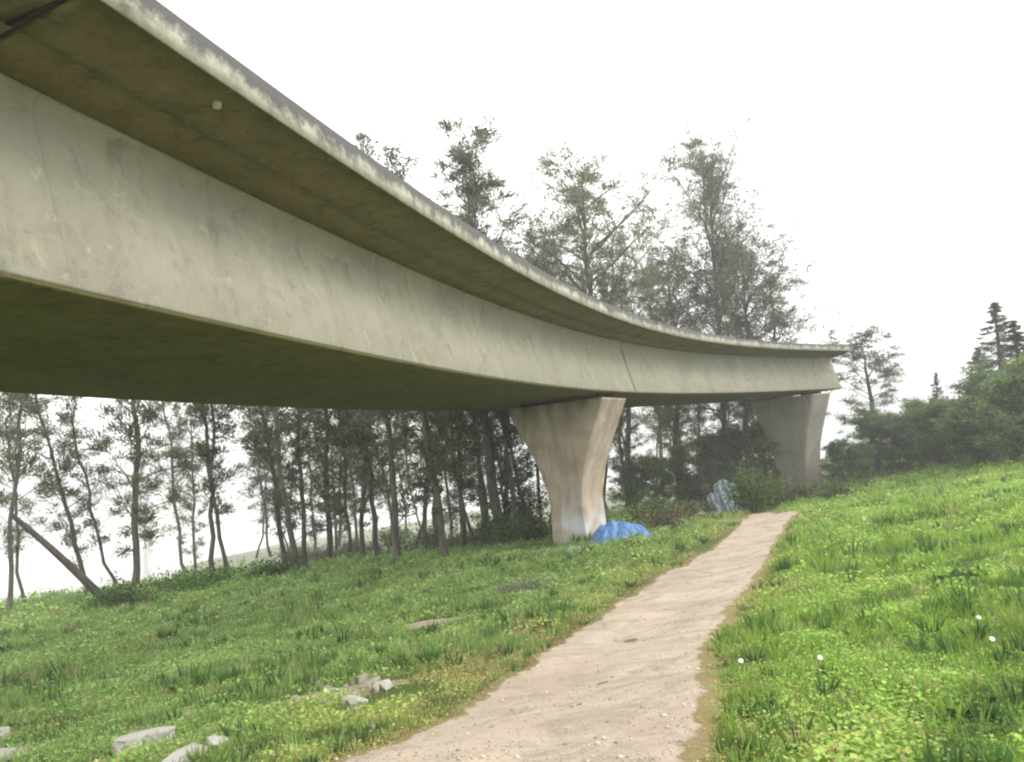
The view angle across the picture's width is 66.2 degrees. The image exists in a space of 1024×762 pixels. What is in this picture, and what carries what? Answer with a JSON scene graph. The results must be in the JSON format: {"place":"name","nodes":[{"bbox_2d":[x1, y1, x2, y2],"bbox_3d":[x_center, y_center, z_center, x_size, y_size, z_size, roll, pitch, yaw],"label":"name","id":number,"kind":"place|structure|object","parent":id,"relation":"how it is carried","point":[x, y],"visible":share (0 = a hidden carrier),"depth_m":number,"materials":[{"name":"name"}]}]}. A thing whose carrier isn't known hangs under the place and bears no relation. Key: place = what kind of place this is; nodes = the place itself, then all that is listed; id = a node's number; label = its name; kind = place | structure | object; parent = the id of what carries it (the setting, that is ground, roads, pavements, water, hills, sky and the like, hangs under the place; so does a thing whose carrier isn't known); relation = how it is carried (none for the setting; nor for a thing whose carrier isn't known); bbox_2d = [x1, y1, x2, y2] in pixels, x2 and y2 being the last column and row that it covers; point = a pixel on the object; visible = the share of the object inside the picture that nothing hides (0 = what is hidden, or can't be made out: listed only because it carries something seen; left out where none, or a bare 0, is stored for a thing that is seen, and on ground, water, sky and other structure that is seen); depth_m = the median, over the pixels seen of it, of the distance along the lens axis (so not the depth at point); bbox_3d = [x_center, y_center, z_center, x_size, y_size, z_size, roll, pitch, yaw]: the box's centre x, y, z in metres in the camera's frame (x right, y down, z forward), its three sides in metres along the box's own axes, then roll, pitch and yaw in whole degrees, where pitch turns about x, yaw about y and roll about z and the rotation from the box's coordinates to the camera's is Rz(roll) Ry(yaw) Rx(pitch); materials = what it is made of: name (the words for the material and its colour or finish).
{"place":"outdoors","nodes":[
{"label":"outdoors","id":0,"kind":"place"},
{"bbox_2d":[0,416,943,604],"bbox_3d":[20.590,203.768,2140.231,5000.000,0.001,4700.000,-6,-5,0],"label":"river","id":1,"kind":"structure","parent":0,"point":[40,566],"depth_m":100.34,"materials":[{"name":"grey liquid"}]},
{"bbox_2d":[0,443,1023,761],"bbox_3d":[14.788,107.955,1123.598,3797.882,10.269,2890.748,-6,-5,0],"label":"ground","id":2,"kind":"structure","parent":0,"point":[418,685],"depth_m":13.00,"materials":[{"name":"green plant"}]},
{"bbox_2d":[0,392,49,605],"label":"tree","id":3,"kind":"object","parent":2,"relation":"on","point":[16,547],"visible":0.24,"depth_m":31.18,"materials":[{"name":"green plant"}]},
{"bbox_2d":[0,392,65,614],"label":"tree","id":4,"kind":"object","parent":2,"relation":"on","point":[17,458],"visible":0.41,"depth_m":29.18,"materials":[{"name":"green plant"}]},
{"bbox_2d":[0,393,109,596],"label":"tree","id":5,"kind":"object","parent":2,"relation":"on","point":[72,537],"visible":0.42,"depth_m":32.03,"materials":[{"name":"green plant"}]},
{"bbox_2d":[10,514,111,603],"bbox_3d":[-15.659,6.431,27.522,3.715,3.905,0.340,-6,-5,0],"label":"leaning dead trunk","id":6,"kind":"object","parent":2,"relation":"on","point":[75,571],"visible":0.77,"depth_m":27.46,"materials":[{"name":"wood"}]},
{"bbox_2d":[48,395,130,584],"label":"tree","id":7,"kind":"object","parent":2,"relation":"on","point":[65,417],"visible":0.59,"depth_m":32.00,"materials":[{"name":"green plant"}]},
{"bbox_2d":[76,568,184,611],"bbox_3d":[-13.200,7.187,27.044,3.420,1.465,2.414,-6,-5,0],"label":"shrub","id":8,"kind":"object","parent":2,"relation":"on","point":[119,596],"visible":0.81,"depth_m":26.80,"materials":[{"name":"green plant"}]},
{"bbox_2d":[81,399,195,590],"bbox_3d":[-15.766,0.963,32.382,5.197,15.395,5.001,-6,-5,8],"label":"tree","id":9,"kind":"object","parent":2,"relation":"on","point":[135,507],"visible":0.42,"depth_m":31.83,"materials":[{"name":"green plant"}]},
{"bbox_2d":[123,460,158,548],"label":"tree","id":10,"kind":"object","parent":2,"relation":"on","point":[153,525],"visible":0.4,"depth_m":82.90,"materials":[{"name":"green plant"}]},
{"bbox_2d":[111,726,176,755],"bbox_3d":[-3.021,2.983,6.457,0.494,0.205,0.223,-1,-7,-40],"label":"stone","id":11,"kind":"object","parent":2,"relation":"on","point":[131,739],"visible":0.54,"depth_m":6.40,"materials":[{"name":"grey stone"}]},
{"bbox_2d":[118,400,199,572],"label":"tree","id":12,"kind":"object","parent":2,"relation":"on","point":[174,433],"visible":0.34,"depth_m":47.37,"materials":[{"name":"green plant"}]},
{"bbox_2d":[161,743,207,761],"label":"stone","id":13,"kind":"object","parent":2,"relation":"on","point":[176,755],"visible":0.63,"depth_m":5.56,"materials":[{"name":"grey stone"}]},
{"bbox_2d":[161,403,222,571],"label":"tree","id":14,"kind":"object","parent":2,"relation":"on","point":[190,507],"visible":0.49,"depth_m":48.08,"materials":[{"name":"green plant"}]},
{"bbox_2d":[148,553,243,592],"bbox_3d":[-12.692,7.528,30.496,4.110,1.484,4.063,-6,-5,0],"label":"shrub","id":15,"kind":"object","parent":2,"relation":"on","point":[215,578],"visible":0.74,"depth_m":30.16,"materials":[{"name":"green plant"}]},
{"bbox_2d":[165,403,237,576],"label":"tree","id":16,"kind":"object","parent":2,"relation":"on","point":[212,488],"visible":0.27,"depth_m":33.08,"materials":[{"name":"green plant"}]},
{"bbox_2d":[173,403,247,572],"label":"tree","id":17,"kind":"object","parent":2,"relation":"on","point":[214,449],"visible":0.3,"depth_m":33.59,"materials":[{"name":"green plant"}]},
{"bbox_2d":[235,406,279,556],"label":"tree","id":18,"kind":"object","parent":2,"relation":"on","point":[265,517],"visible":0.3,"depth_m":56.25,"materials":[{"name":"green plant"}]},
{"bbox_2d":[244,406,275,558],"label":"tree","id":19,"kind":"object","parent":2,"relation":"on","point":[256,425],"visible":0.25,"depth_m":55.78,"materials":[{"name":"green plant"}]},
{"bbox_2d":[223,550,308,581],"bbox_3d":[-9.857,7.395,31.522,3.339,1.285,3.152,-6,-5,0],"label":"shrub","id":20,"kind":"object","parent":2,"relation":"on","point":[272,569],"visible":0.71,"depth_m":31.20,"materials":[{"name":"green plant"}]},
{"bbox_2d":[214,405,324,567],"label":"tree","id":21,"kind":"object","parent":2,"relation":"on","point":[279,533],"visible":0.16,"depth_m":35.57,"materials":[{"name":"green plant"}]},
{"bbox_2d":[218,405,346,570],"bbox_3d":[-9.972,0.035,33.229,5.131,16.196,5.207,-6,-6,-10],"label":"tree","id":22,"kind":"object","parent":2,"relation":"on","point":[277,459],"visible":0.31,"depth_m":32.66,"materials":[{"name":"green plant"}]},
{"bbox_2d":[251,407,345,565],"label":"tree","id":23,"kind":"object","parent":2,"relation":"on","point":[303,435],"visible":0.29,"depth_m":35.33,"materials":[{"name":"green plant"}]},
{"bbox_2d":[280,408,369,561],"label":"tree","id":24,"kind":"object","parent":2,"relation":"on","point":[327,497],"visible":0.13,"depth_m":37.78,"materials":[{"name":"green plant"}]},
{"bbox_2d":[312,409,362,555],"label":"tree","id":25,"kind":"object","parent":2,"relation":"on","point":[337,526],"visible":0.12,"depth_m":49.69,"materials":[{"name":"green plant"}]},
{"bbox_2d":[310,409,367,559],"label":"tree","id":26,"kind":"object","parent":2,"relation":"on","point":[344,489],"visible":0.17,"depth_m":38.00,"materials":[{"name":"green plant"}]},
{"bbox_2d":[314,409,370,541],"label":"tree","id":27,"kind":"object","parent":2,"relation":"on","point":[355,520],"visible":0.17,"depth_m":55.61,"materials":[{"name":"green plant"}]},
{"bbox_2d":[307,410,410,558],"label":"tree","id":28,"kind":"object","parent":2,"relation":"on","point":[362,509],"visible":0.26,"depth_m":36.68,"materials":[{"name":"green plant"}]},
{"bbox_2d":[339,409,402,558],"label":"tree","id":29,"kind":"object","parent":2,"relation":"on","point":[365,438],"visible":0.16,"depth_m":37.13,"materials":[{"name":"green plant"}]},
{"bbox_2d":[326,127,432,560],"bbox_3d":[-5.063,-1.313,31.509,5.597,17.275,5.515,-4,-3,11],"label":"tree","id":30,"kind":"object","parent":2,"relation":"on","point":[395,521],"visible":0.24,"depth_m":31.03,"materials":[{"name":"green plant"}]},
{"bbox_2d":[364,521,418,546],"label":"undergrowth shrub","id":31,"kind":"object","parent":2,"relation":"on","point":[386,536],"visible":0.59,"depth_m":54.54,"materials":[{"name":"green plant"}]},
{"bbox_2d":[373,412,410,549],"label":"tree","id":32,"kind":"object","parent":2,"relation":"on","point":[389,495],"visible":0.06,"depth_m":48.30,"materials":[{"name":"green plant"}]},
{"bbox_2d":[347,139,481,560],"bbox_3d":[-3.422,-1.323,28.931,5.762,16.083,4.493,-5,-5,-12],"label":"tree","id":33,"kind":"object","parent":2,"relation":"on","point":[436,490],"visible":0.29,"depth_m":28.88,"materials":[{"name":"green plant"}]},
{"bbox_2d":[393,411,456,549],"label":"tree","id":34,"kind":"object","parent":2,"relation":"on","point":[424,523],"visible":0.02,"depth_m":38.07,"materials":[{"name":"green plant"}]},
{"bbox_2d":[399,412,457,552],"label":"tree","id":35,"kind":"object","parent":2,"relation":"on","point":[429,499],"visible":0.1,"depth_m":38.36,"materials":[{"name":"green plant"}]},
{"bbox_2d":[413,411,476,534],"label":"tree","id":36,"kind":"object","parent":2,"relation":"on","point":[454,501],"visible":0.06,"depth_m":46.63,"materials":[{"name":"green plant"}]},
{"bbox_2d":[414,411,477,545],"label":"tree","id":37,"kind":"object","parent":2,"relation":"on","point":[459,484],"visible":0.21,"depth_m":33.93,"materials":[{"name":"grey plant"}]},
{"bbox_2d":[410,525,483,553],"bbox_3d":[-2.656,7.237,35.854,3.940,1.340,2.923,-8,-6,19],"label":"undergrowth shrub","id":38,"kind":"object","parent":2,"relation":"on","point":[450,542],"visible":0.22,"depth_m":35.50,"materials":[{"name":"green plant"}]},
{"bbox_2d":[419,212,500,548],"bbox_3d":[-2.686,-0.109,35.414,4.780,15.380,4.770,-9,-6,28],"label":"tree","id":39,"kind":"object","parent":2,"relation":"on","point":[462,537],"visible":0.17,"depth_m":34.54,"materials":[{"name":"green plant"}]},
{"bbox_2d":[453,411,496,530],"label":"tree","id":40,"kind":"object","parent":2,"relation":"on","point":[485,505],"visible":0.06,"depth_m":37.15,"materials":[{"name":"grey plant"}]},
{"bbox_2d":[453,411,503,522],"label":"tree","id":41,"kind":"object","parent":2,"relation":"on","point":[477,503],"visible":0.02,"depth_m":46.95,"materials":[{"name":"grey plant"}]},
{"bbox_2d":[428,112,543,541],"bbox_3d":[-1.174,-2.339,32.809,5.337,18.452,5.886,-10,-7,40],"label":"tall tree","id":42,"kind":"object","parent":2,"relation":"on","point":[461,157],"visible":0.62,"depth_m":32.94,"materials":[{"name":"green plant"}]},
{"bbox_2d":[455,183,539,538],"bbox_3d":[-0.611,-0.796,33.059,4.710,15.116,4.641,-8,-5,19],"label":"tree","id":43,"kind":"object","parent":2,"relation":"on","point":[506,452],"visible":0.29,"depth_m":32.48,"materials":[{"name":"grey plant"}]},
{"bbox_2d":[450,504,546,547],"bbox_3d":[-0.602,5.969,32.004,3.315,1.802,3.731,-1,-7,-40],"label":"undergrowth shrub","id":44,"kind":"object","parent":2,"relation":"on","point":[498,538],"visible":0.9,"depth_m":31.74,"materials":[{"name":"green plant"}]},
{"bbox_2d":[463,251,536,514],"bbox_3d":[-0.142,0.581,36.577,5.001,13.802,3.630,-4,-6,-22],"label":"tree","id":45,"kind":"object","parent":2,"relation":"on","point":[507,425],"visible":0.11,"depth_m":36.40,"materials":[{"name":"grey plant"}]},
{"bbox_2d":[0,449,1023,761],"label":"meadow weeds","id":46,"kind":"object","parent":2,"relation":"on","point":[874,753],"visible":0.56,"depth_m":9.38,"materials":[{"name":"green plant"}]},
{"bbox_2d":[488,413,537,504],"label":"tree","id":47,"kind":"object","parent":2,"relation":"on","point":[516,445],"visible":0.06,"depth_m":41.28,"materials":[{"name":"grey plant"}]},
{"bbox_2d":[481,462,551,535],"bbox_3d":[0.395,5.074,33.413,2.933,3.654,2.233,-9,-6,33],"label":"shrub","id":48,"kind":"object","parent":2,"relation":"on","point":[523,509],"visible":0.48,"depth_m":32.97,"materials":[{"name":"green plant"}]},
{"bbox_2d":[488,574,558,596],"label":"dry weed clump","id":49,"kind":"object","parent":2,"relation":"on","point":[512,588],"visible":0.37,"depth_m":16.95,"materials":[{"name":"grey plant"}]},
{"bbox_2d":[513,226,549,526],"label":"tree","id":50,"kind":"object","parent":2,"relation":"on","point":[543,266],"visible":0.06,"depth_m":38.06,"materials":[{"name":"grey plant"}]},
{"bbox_2d":[513,515,552,541],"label":"shrub","id":51,"kind":"object","parent":2,"relation":"on","point":[533,534],"visible":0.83,"depth_m":29.56,"materials":[{"name":"green plant"}]},
{"bbox_2d":[487,217,628,519],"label":"tall tree","id":52,"kind":"object","parent":2,"relation":"on","point":[546,264],"visible":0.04,"depth_m":44.59,"materials":[{"name":"green plant"}]},
{"bbox_2d":[506,394,625,543],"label":"bridge pier","id":53,"kind":"structure","parent":2,"relation":"on","point":[568,444],"depth_m":27.76,"materials":[{"name":"concrete"}]},
{"bbox_2d":[485,133,713,517],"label":"tall tree","id":54,"kind":"object","parent":2,"relation":"on","point":[578,198],"visible":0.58,"depth_m":40.72,"materials":[{"name":"green plant"}]},
{"bbox_2d":[593,275,625,512],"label":"tree","id":55,"kind":"object","parent":2,"relation":"on","point":[624,411],"visible":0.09,"depth_m":45.96,"materials":[{"name":"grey plant"}]},
{"bbox_2d":[590,519,654,544],"bbox_3d":[3.583,4.888,25.847,2.134,0.709,1.757,-6,-5,6],"label":"tarp shelter","id":56,"kind":"object","parent":2,"relation":"on","point":[611,528],"visible":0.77,"depth_m":25.46,"materials":[{"name":"blue plastic"}]},
{"bbox_2d":[568,227,684,504],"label":"tall tree","id":57,"kind":"object","parent":2,"relation":"on","point":[629,425],"visible":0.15,"depth_m":54.39,"materials":[{"name":"green plant"}]},
{"bbox_2d":[596,269,657,506],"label":"tree","id":58,"kind":"object","parent":2,"relation":"on","point":[619,451],"visible":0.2,"depth_m":50.40,"materials":[{"name":"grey plant"}]},
{"bbox_2d":[605,453,662,510],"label":"bushy tree","id":59,"kind":"object","parent":2,"relation":"on","point":[631,492],"visible":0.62,"depth_m":51.34,"materials":[{"name":"green plant"}]},
{"bbox_2d":[621,451,675,503],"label":"bushy tree","id":60,"kind":"object","parent":2,"relation":"on","point":[658,489],"visible":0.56,"depth_m":54.51,"materials":[{"name":"green plant"}]},
{"bbox_2d":[619,489,677,523],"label":"shrub","id":61,"kind":"object","parent":2,"relation":"on","point":[654,504],"visible":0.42,"depth_m":31.16,"materials":[{"name":"green plant"}]},
{"bbox_2d":[628,502,690,529],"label":"scrub","id":62,"kind":"object","parent":2,"relation":"on","point":[662,519],"visible":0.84,"depth_m":27.68,"materials":[{"name":"green plant"}]},
{"bbox_2d":[648,441,706,500],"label":"bushy tree","id":63,"kind":"object","parent":2,"relation":"on","point":[676,464],"visible":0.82,"depth_m":52.93,"materials":[{"name":"green plant"}]},
{"bbox_2d":[593,235,765,500],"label":"tall tree","id":64,"kind":"object","parent":2,"relation":"on","point":[676,425],"visible":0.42,"depth_m":55.12,"materials":[{"name":"green plant"}]},
{"bbox_2d":[653,314,708,471],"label":"tree","id":65,"kind":"object","parent":2,"relation":"on","point":[687,432],"visible":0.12,"depth_m":59.17,"materials":[{"name":"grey plant"}]},
{"bbox_2d":[651,492,713,519],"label":"scrub","id":66,"kind":"object","parent":2,"relation":"on","point":[693,508],"visible":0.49,"depth_m":31.47,"materials":[{"name":"green plant"}]},
{"bbox_2d":[672,469,730,503],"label":"shrub","id":67,"kind":"object","parent":2,"relation":"on","point":[695,491],"visible":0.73,"depth_m":46.72,"materials":[{"name":"green plant"}]},
{"bbox_2d":[670,427,738,496],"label":"bushy tree","id":68,"kind":"object","parent":2,"relation":"on","point":[707,449],"visible":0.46,"depth_m":54.23,"materials":[{"name":"green plant"}]},
{"bbox_2d":[707,477,741,515],"bbox_3d":[9.737,5.331,36.098,1.720,1.791,0.626,-5,-5,-8],"label":"tarp","id":69,"kind":"object","parent":2,"relation":"on","point":[721,503],"visible":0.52,"depth_m":36.12,"materials":[{"name":"grey fabric"}]},
{"bbox_2d":[626,109,830,477],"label":"tall tree","id":70,"kind":"object","parent":2,"relation":"on","point":[712,185],"visible":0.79,"depth_m":54.07,"materials":[{"name":"green plant"}]},
{"bbox_2d":[695,420,768,493],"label":"bushy tree","id":71,"kind":"object","parent":2,"relation":"on","point":[727,444],"visible":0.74,"depth_m":50.40,"materials":[{"name":"green plant"}]},
{"bbox_2d":[672,230,827,478],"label":"tall tree","id":72,"kind":"object","parent":2,"relation":"on","point":[748,324],"visible":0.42,"depth_m":55.50,"materials":[{"name":"green plant"}]},
{"bbox_2d":[707,453,792,513],"bbox_3d":[10.410,4.548,34.224,3.174,2.882,2.805,-4,-6,-22],"label":"shrub","id":73,"kind":"object","parent":2,"relation":"on","point":[753,498],"visible":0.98,"depth_m":33.91,"materials":[{"name":"green plant"}]},
{"bbox_2d":[731,418,791,487],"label":"bushy tree","id":74,"kind":"object","parent":2,"relation":"on","point":[762,446],"visible":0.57,"depth_m":49.91,"materials":[{"name":"green plant"}]},
{"bbox_2d":[755,470,802,507],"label":"shrub","id":75,"kind":"object","parent":2,"relation":"on","point":[782,496],"visible":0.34,"depth_m":36.78,"materials":[{"name":"green plant"}]},
{"bbox_2d":[712,274,861,480],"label":"tall tree","id":76,"kind":"object","parent":2,"relation":"on","point":[798,328],"visible":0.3,"depth_m":56.13,"materials":[{"name":"green plant"}]},
{"bbox_2d":[750,391,829,491],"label":"bridge pier","id":77,"kind":"structure","parent":2,"relation":"on","point":[795,424],"depth_m":48.29,"materials":[{"name":"grey concrete"}]},
{"bbox_2d":[0,0,852,410],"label":"viaduct","id":78,"kind":"object","parent":77,"relation":"on","point":[188,214],"visible":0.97,"depth_m":10.57,"materials":[{"name":"concrete"}]},
{"bbox_2d":[782,477,823,502],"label":"shrub","id":79,"kind":"object","parent":2,"relation":"on","point":[802,492],"visible":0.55,"depth_m":40.19,"materials":[{"name":"green plant"}]},
{"bbox_2d":[804,468,874,500],"bbox_3d":[15.693,5.037,38.080,3.346,1.635,2.919,-6,-5,0],"label":"shrub","id":80,"kind":"object","parent":2,"relation":"on","point":[834,491],"visible":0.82,"depth_m":37.87,"materials":[{"name":"green plant"}]},
{"bbox_2d":[816,434,871,483],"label":"bushy tree","id":81,"kind":"object","parent":2,"relation":"on","point":[836,451],"visible":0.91,"depth_m":46.85,"materials":[{"name":"green plant"}]},
{"bbox_2d":[836,440,879,482],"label":"bushy tree","id":82,"kind":"object","parent":2,"relation":"on","point":[855,458],"visible":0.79,"depth_m":47.10,"materials":[{"name":"green plant"}]},
{"bbox_2d":[808,325,910,466],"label":"gnarled tree","id":83,"kind":"object","parent":2,"relation":"on","point":[868,333],"visible":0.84,"depth_m":54.84,"materials":[{"name":"green plant"}]},
{"bbox_2d":[832,400,918,472],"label":"bushy tree","id":84,"kind":"object","parent":2,"relation":"on","point":[863,428],"visible":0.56,"depth_m":50.47,"materials":[{"name":"green plant"}]},
{"bbox_2d":[857,411,922,471],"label":"bushy tree","id":85,"kind":"object","parent":2,"relation":"on","point":[897,434],"visible":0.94,"depth_m":48.20,"materials":[{"name":"green plant"}]},
{"bbox_2d":[881,395,941,465],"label":"bushy tree","id":86,"kind":"object","parent":2,"relation":"on","point":[914,422],"visible":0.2,"depth_m":49.30,"materials":[{"name":"green plant"}]},
{"bbox_2d":[881,397,965,465],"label":"bushy tree","id":87,"kind":"object","parent":2,"relation":"on","point":[929,447],"visible":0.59,"depth_m":46.03,"materials":[{"name":"green plant"}]},
{"bbox_2d":[907,395,968,462],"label":"bushy tree","id":88,"kind":"object","parent":2,"relation":"on","point":[940,408],"visible":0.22,"depth_m":45.71,"materials":[{"name":"green plant"}]},
{"bbox_2d":[921,391,1011,462],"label":"bushy tree","id":89,"kind":"object","parent":2,"relation":"on","point":[952,410],"visible":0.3,"depth_m":42.62,"materials":[{"name":"green plant"}]},
{"bbox_2d":[930,361,1016,468],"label":"bushy tree","id":90,"kind":"object","parent":2,"relation":"on","point":[968,388],"visible":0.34,"depth_m":42.12,"materials":[{"name":"green plant"}]},
{"bbox_2d":[941,697,1007,724],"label":"weed clump","id":91,"kind":"object","parent":2,"relation":"on","point":[952,712],"visible":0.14,"depth_m":3.83,"materials":[{"name":"green plant"}]},
{"bbox_2d":[941,301,1023,450],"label":"conifer","id":92,"kind":"object","parent":2,"relation":"on","point":[999,329],"visible":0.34,"depth_m":47.83,"materials":[{"name":"green plant"}]},
{"bbox_2d":[947,352,1023,454],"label":"bushy tree","id":93,"kind":"object","parent":2,"relation":"on","point":[1002,384],"visible":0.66,"depth_m":38.01,"materials":[{"name":"green plant"}]},
{"bbox_2d":[947,320,1023,464],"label":"conifer","id":94,"kind":"object","parent":2,"relation":"on","point":[1017,337],"visible":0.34,"depth_m":43.55,"materials":[{"name":"green plant"}]},
{"bbox_2d":[959,356,1023,463],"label":"bushy tree","id":95,"kind":"object","parent":2,"relation":"on","point":[995,421],"visible":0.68,"depth_m":38.20,"materials":[{"name":"green plant"}]},
{"bbox_2d":[0,0,1023,506],"label":"sky","id":96,"kind":"structure","parent":0,"point":[897,123],"materials":[{"name":"white"}]},
{"bbox_2d":[329,511,800,761],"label":"path","id":97,"kind":"structure","parent":0,"point":[658,602],"depth_m":6.18,"materials":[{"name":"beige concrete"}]},
{"bbox_2d":[322,511,793,761],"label":"path grit","id":98,"kind":"object","parent":97,"relation":"on","point":[566,742],"visible":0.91,"depth_m":5.04,"materials":[{"name":"beige gravel"}]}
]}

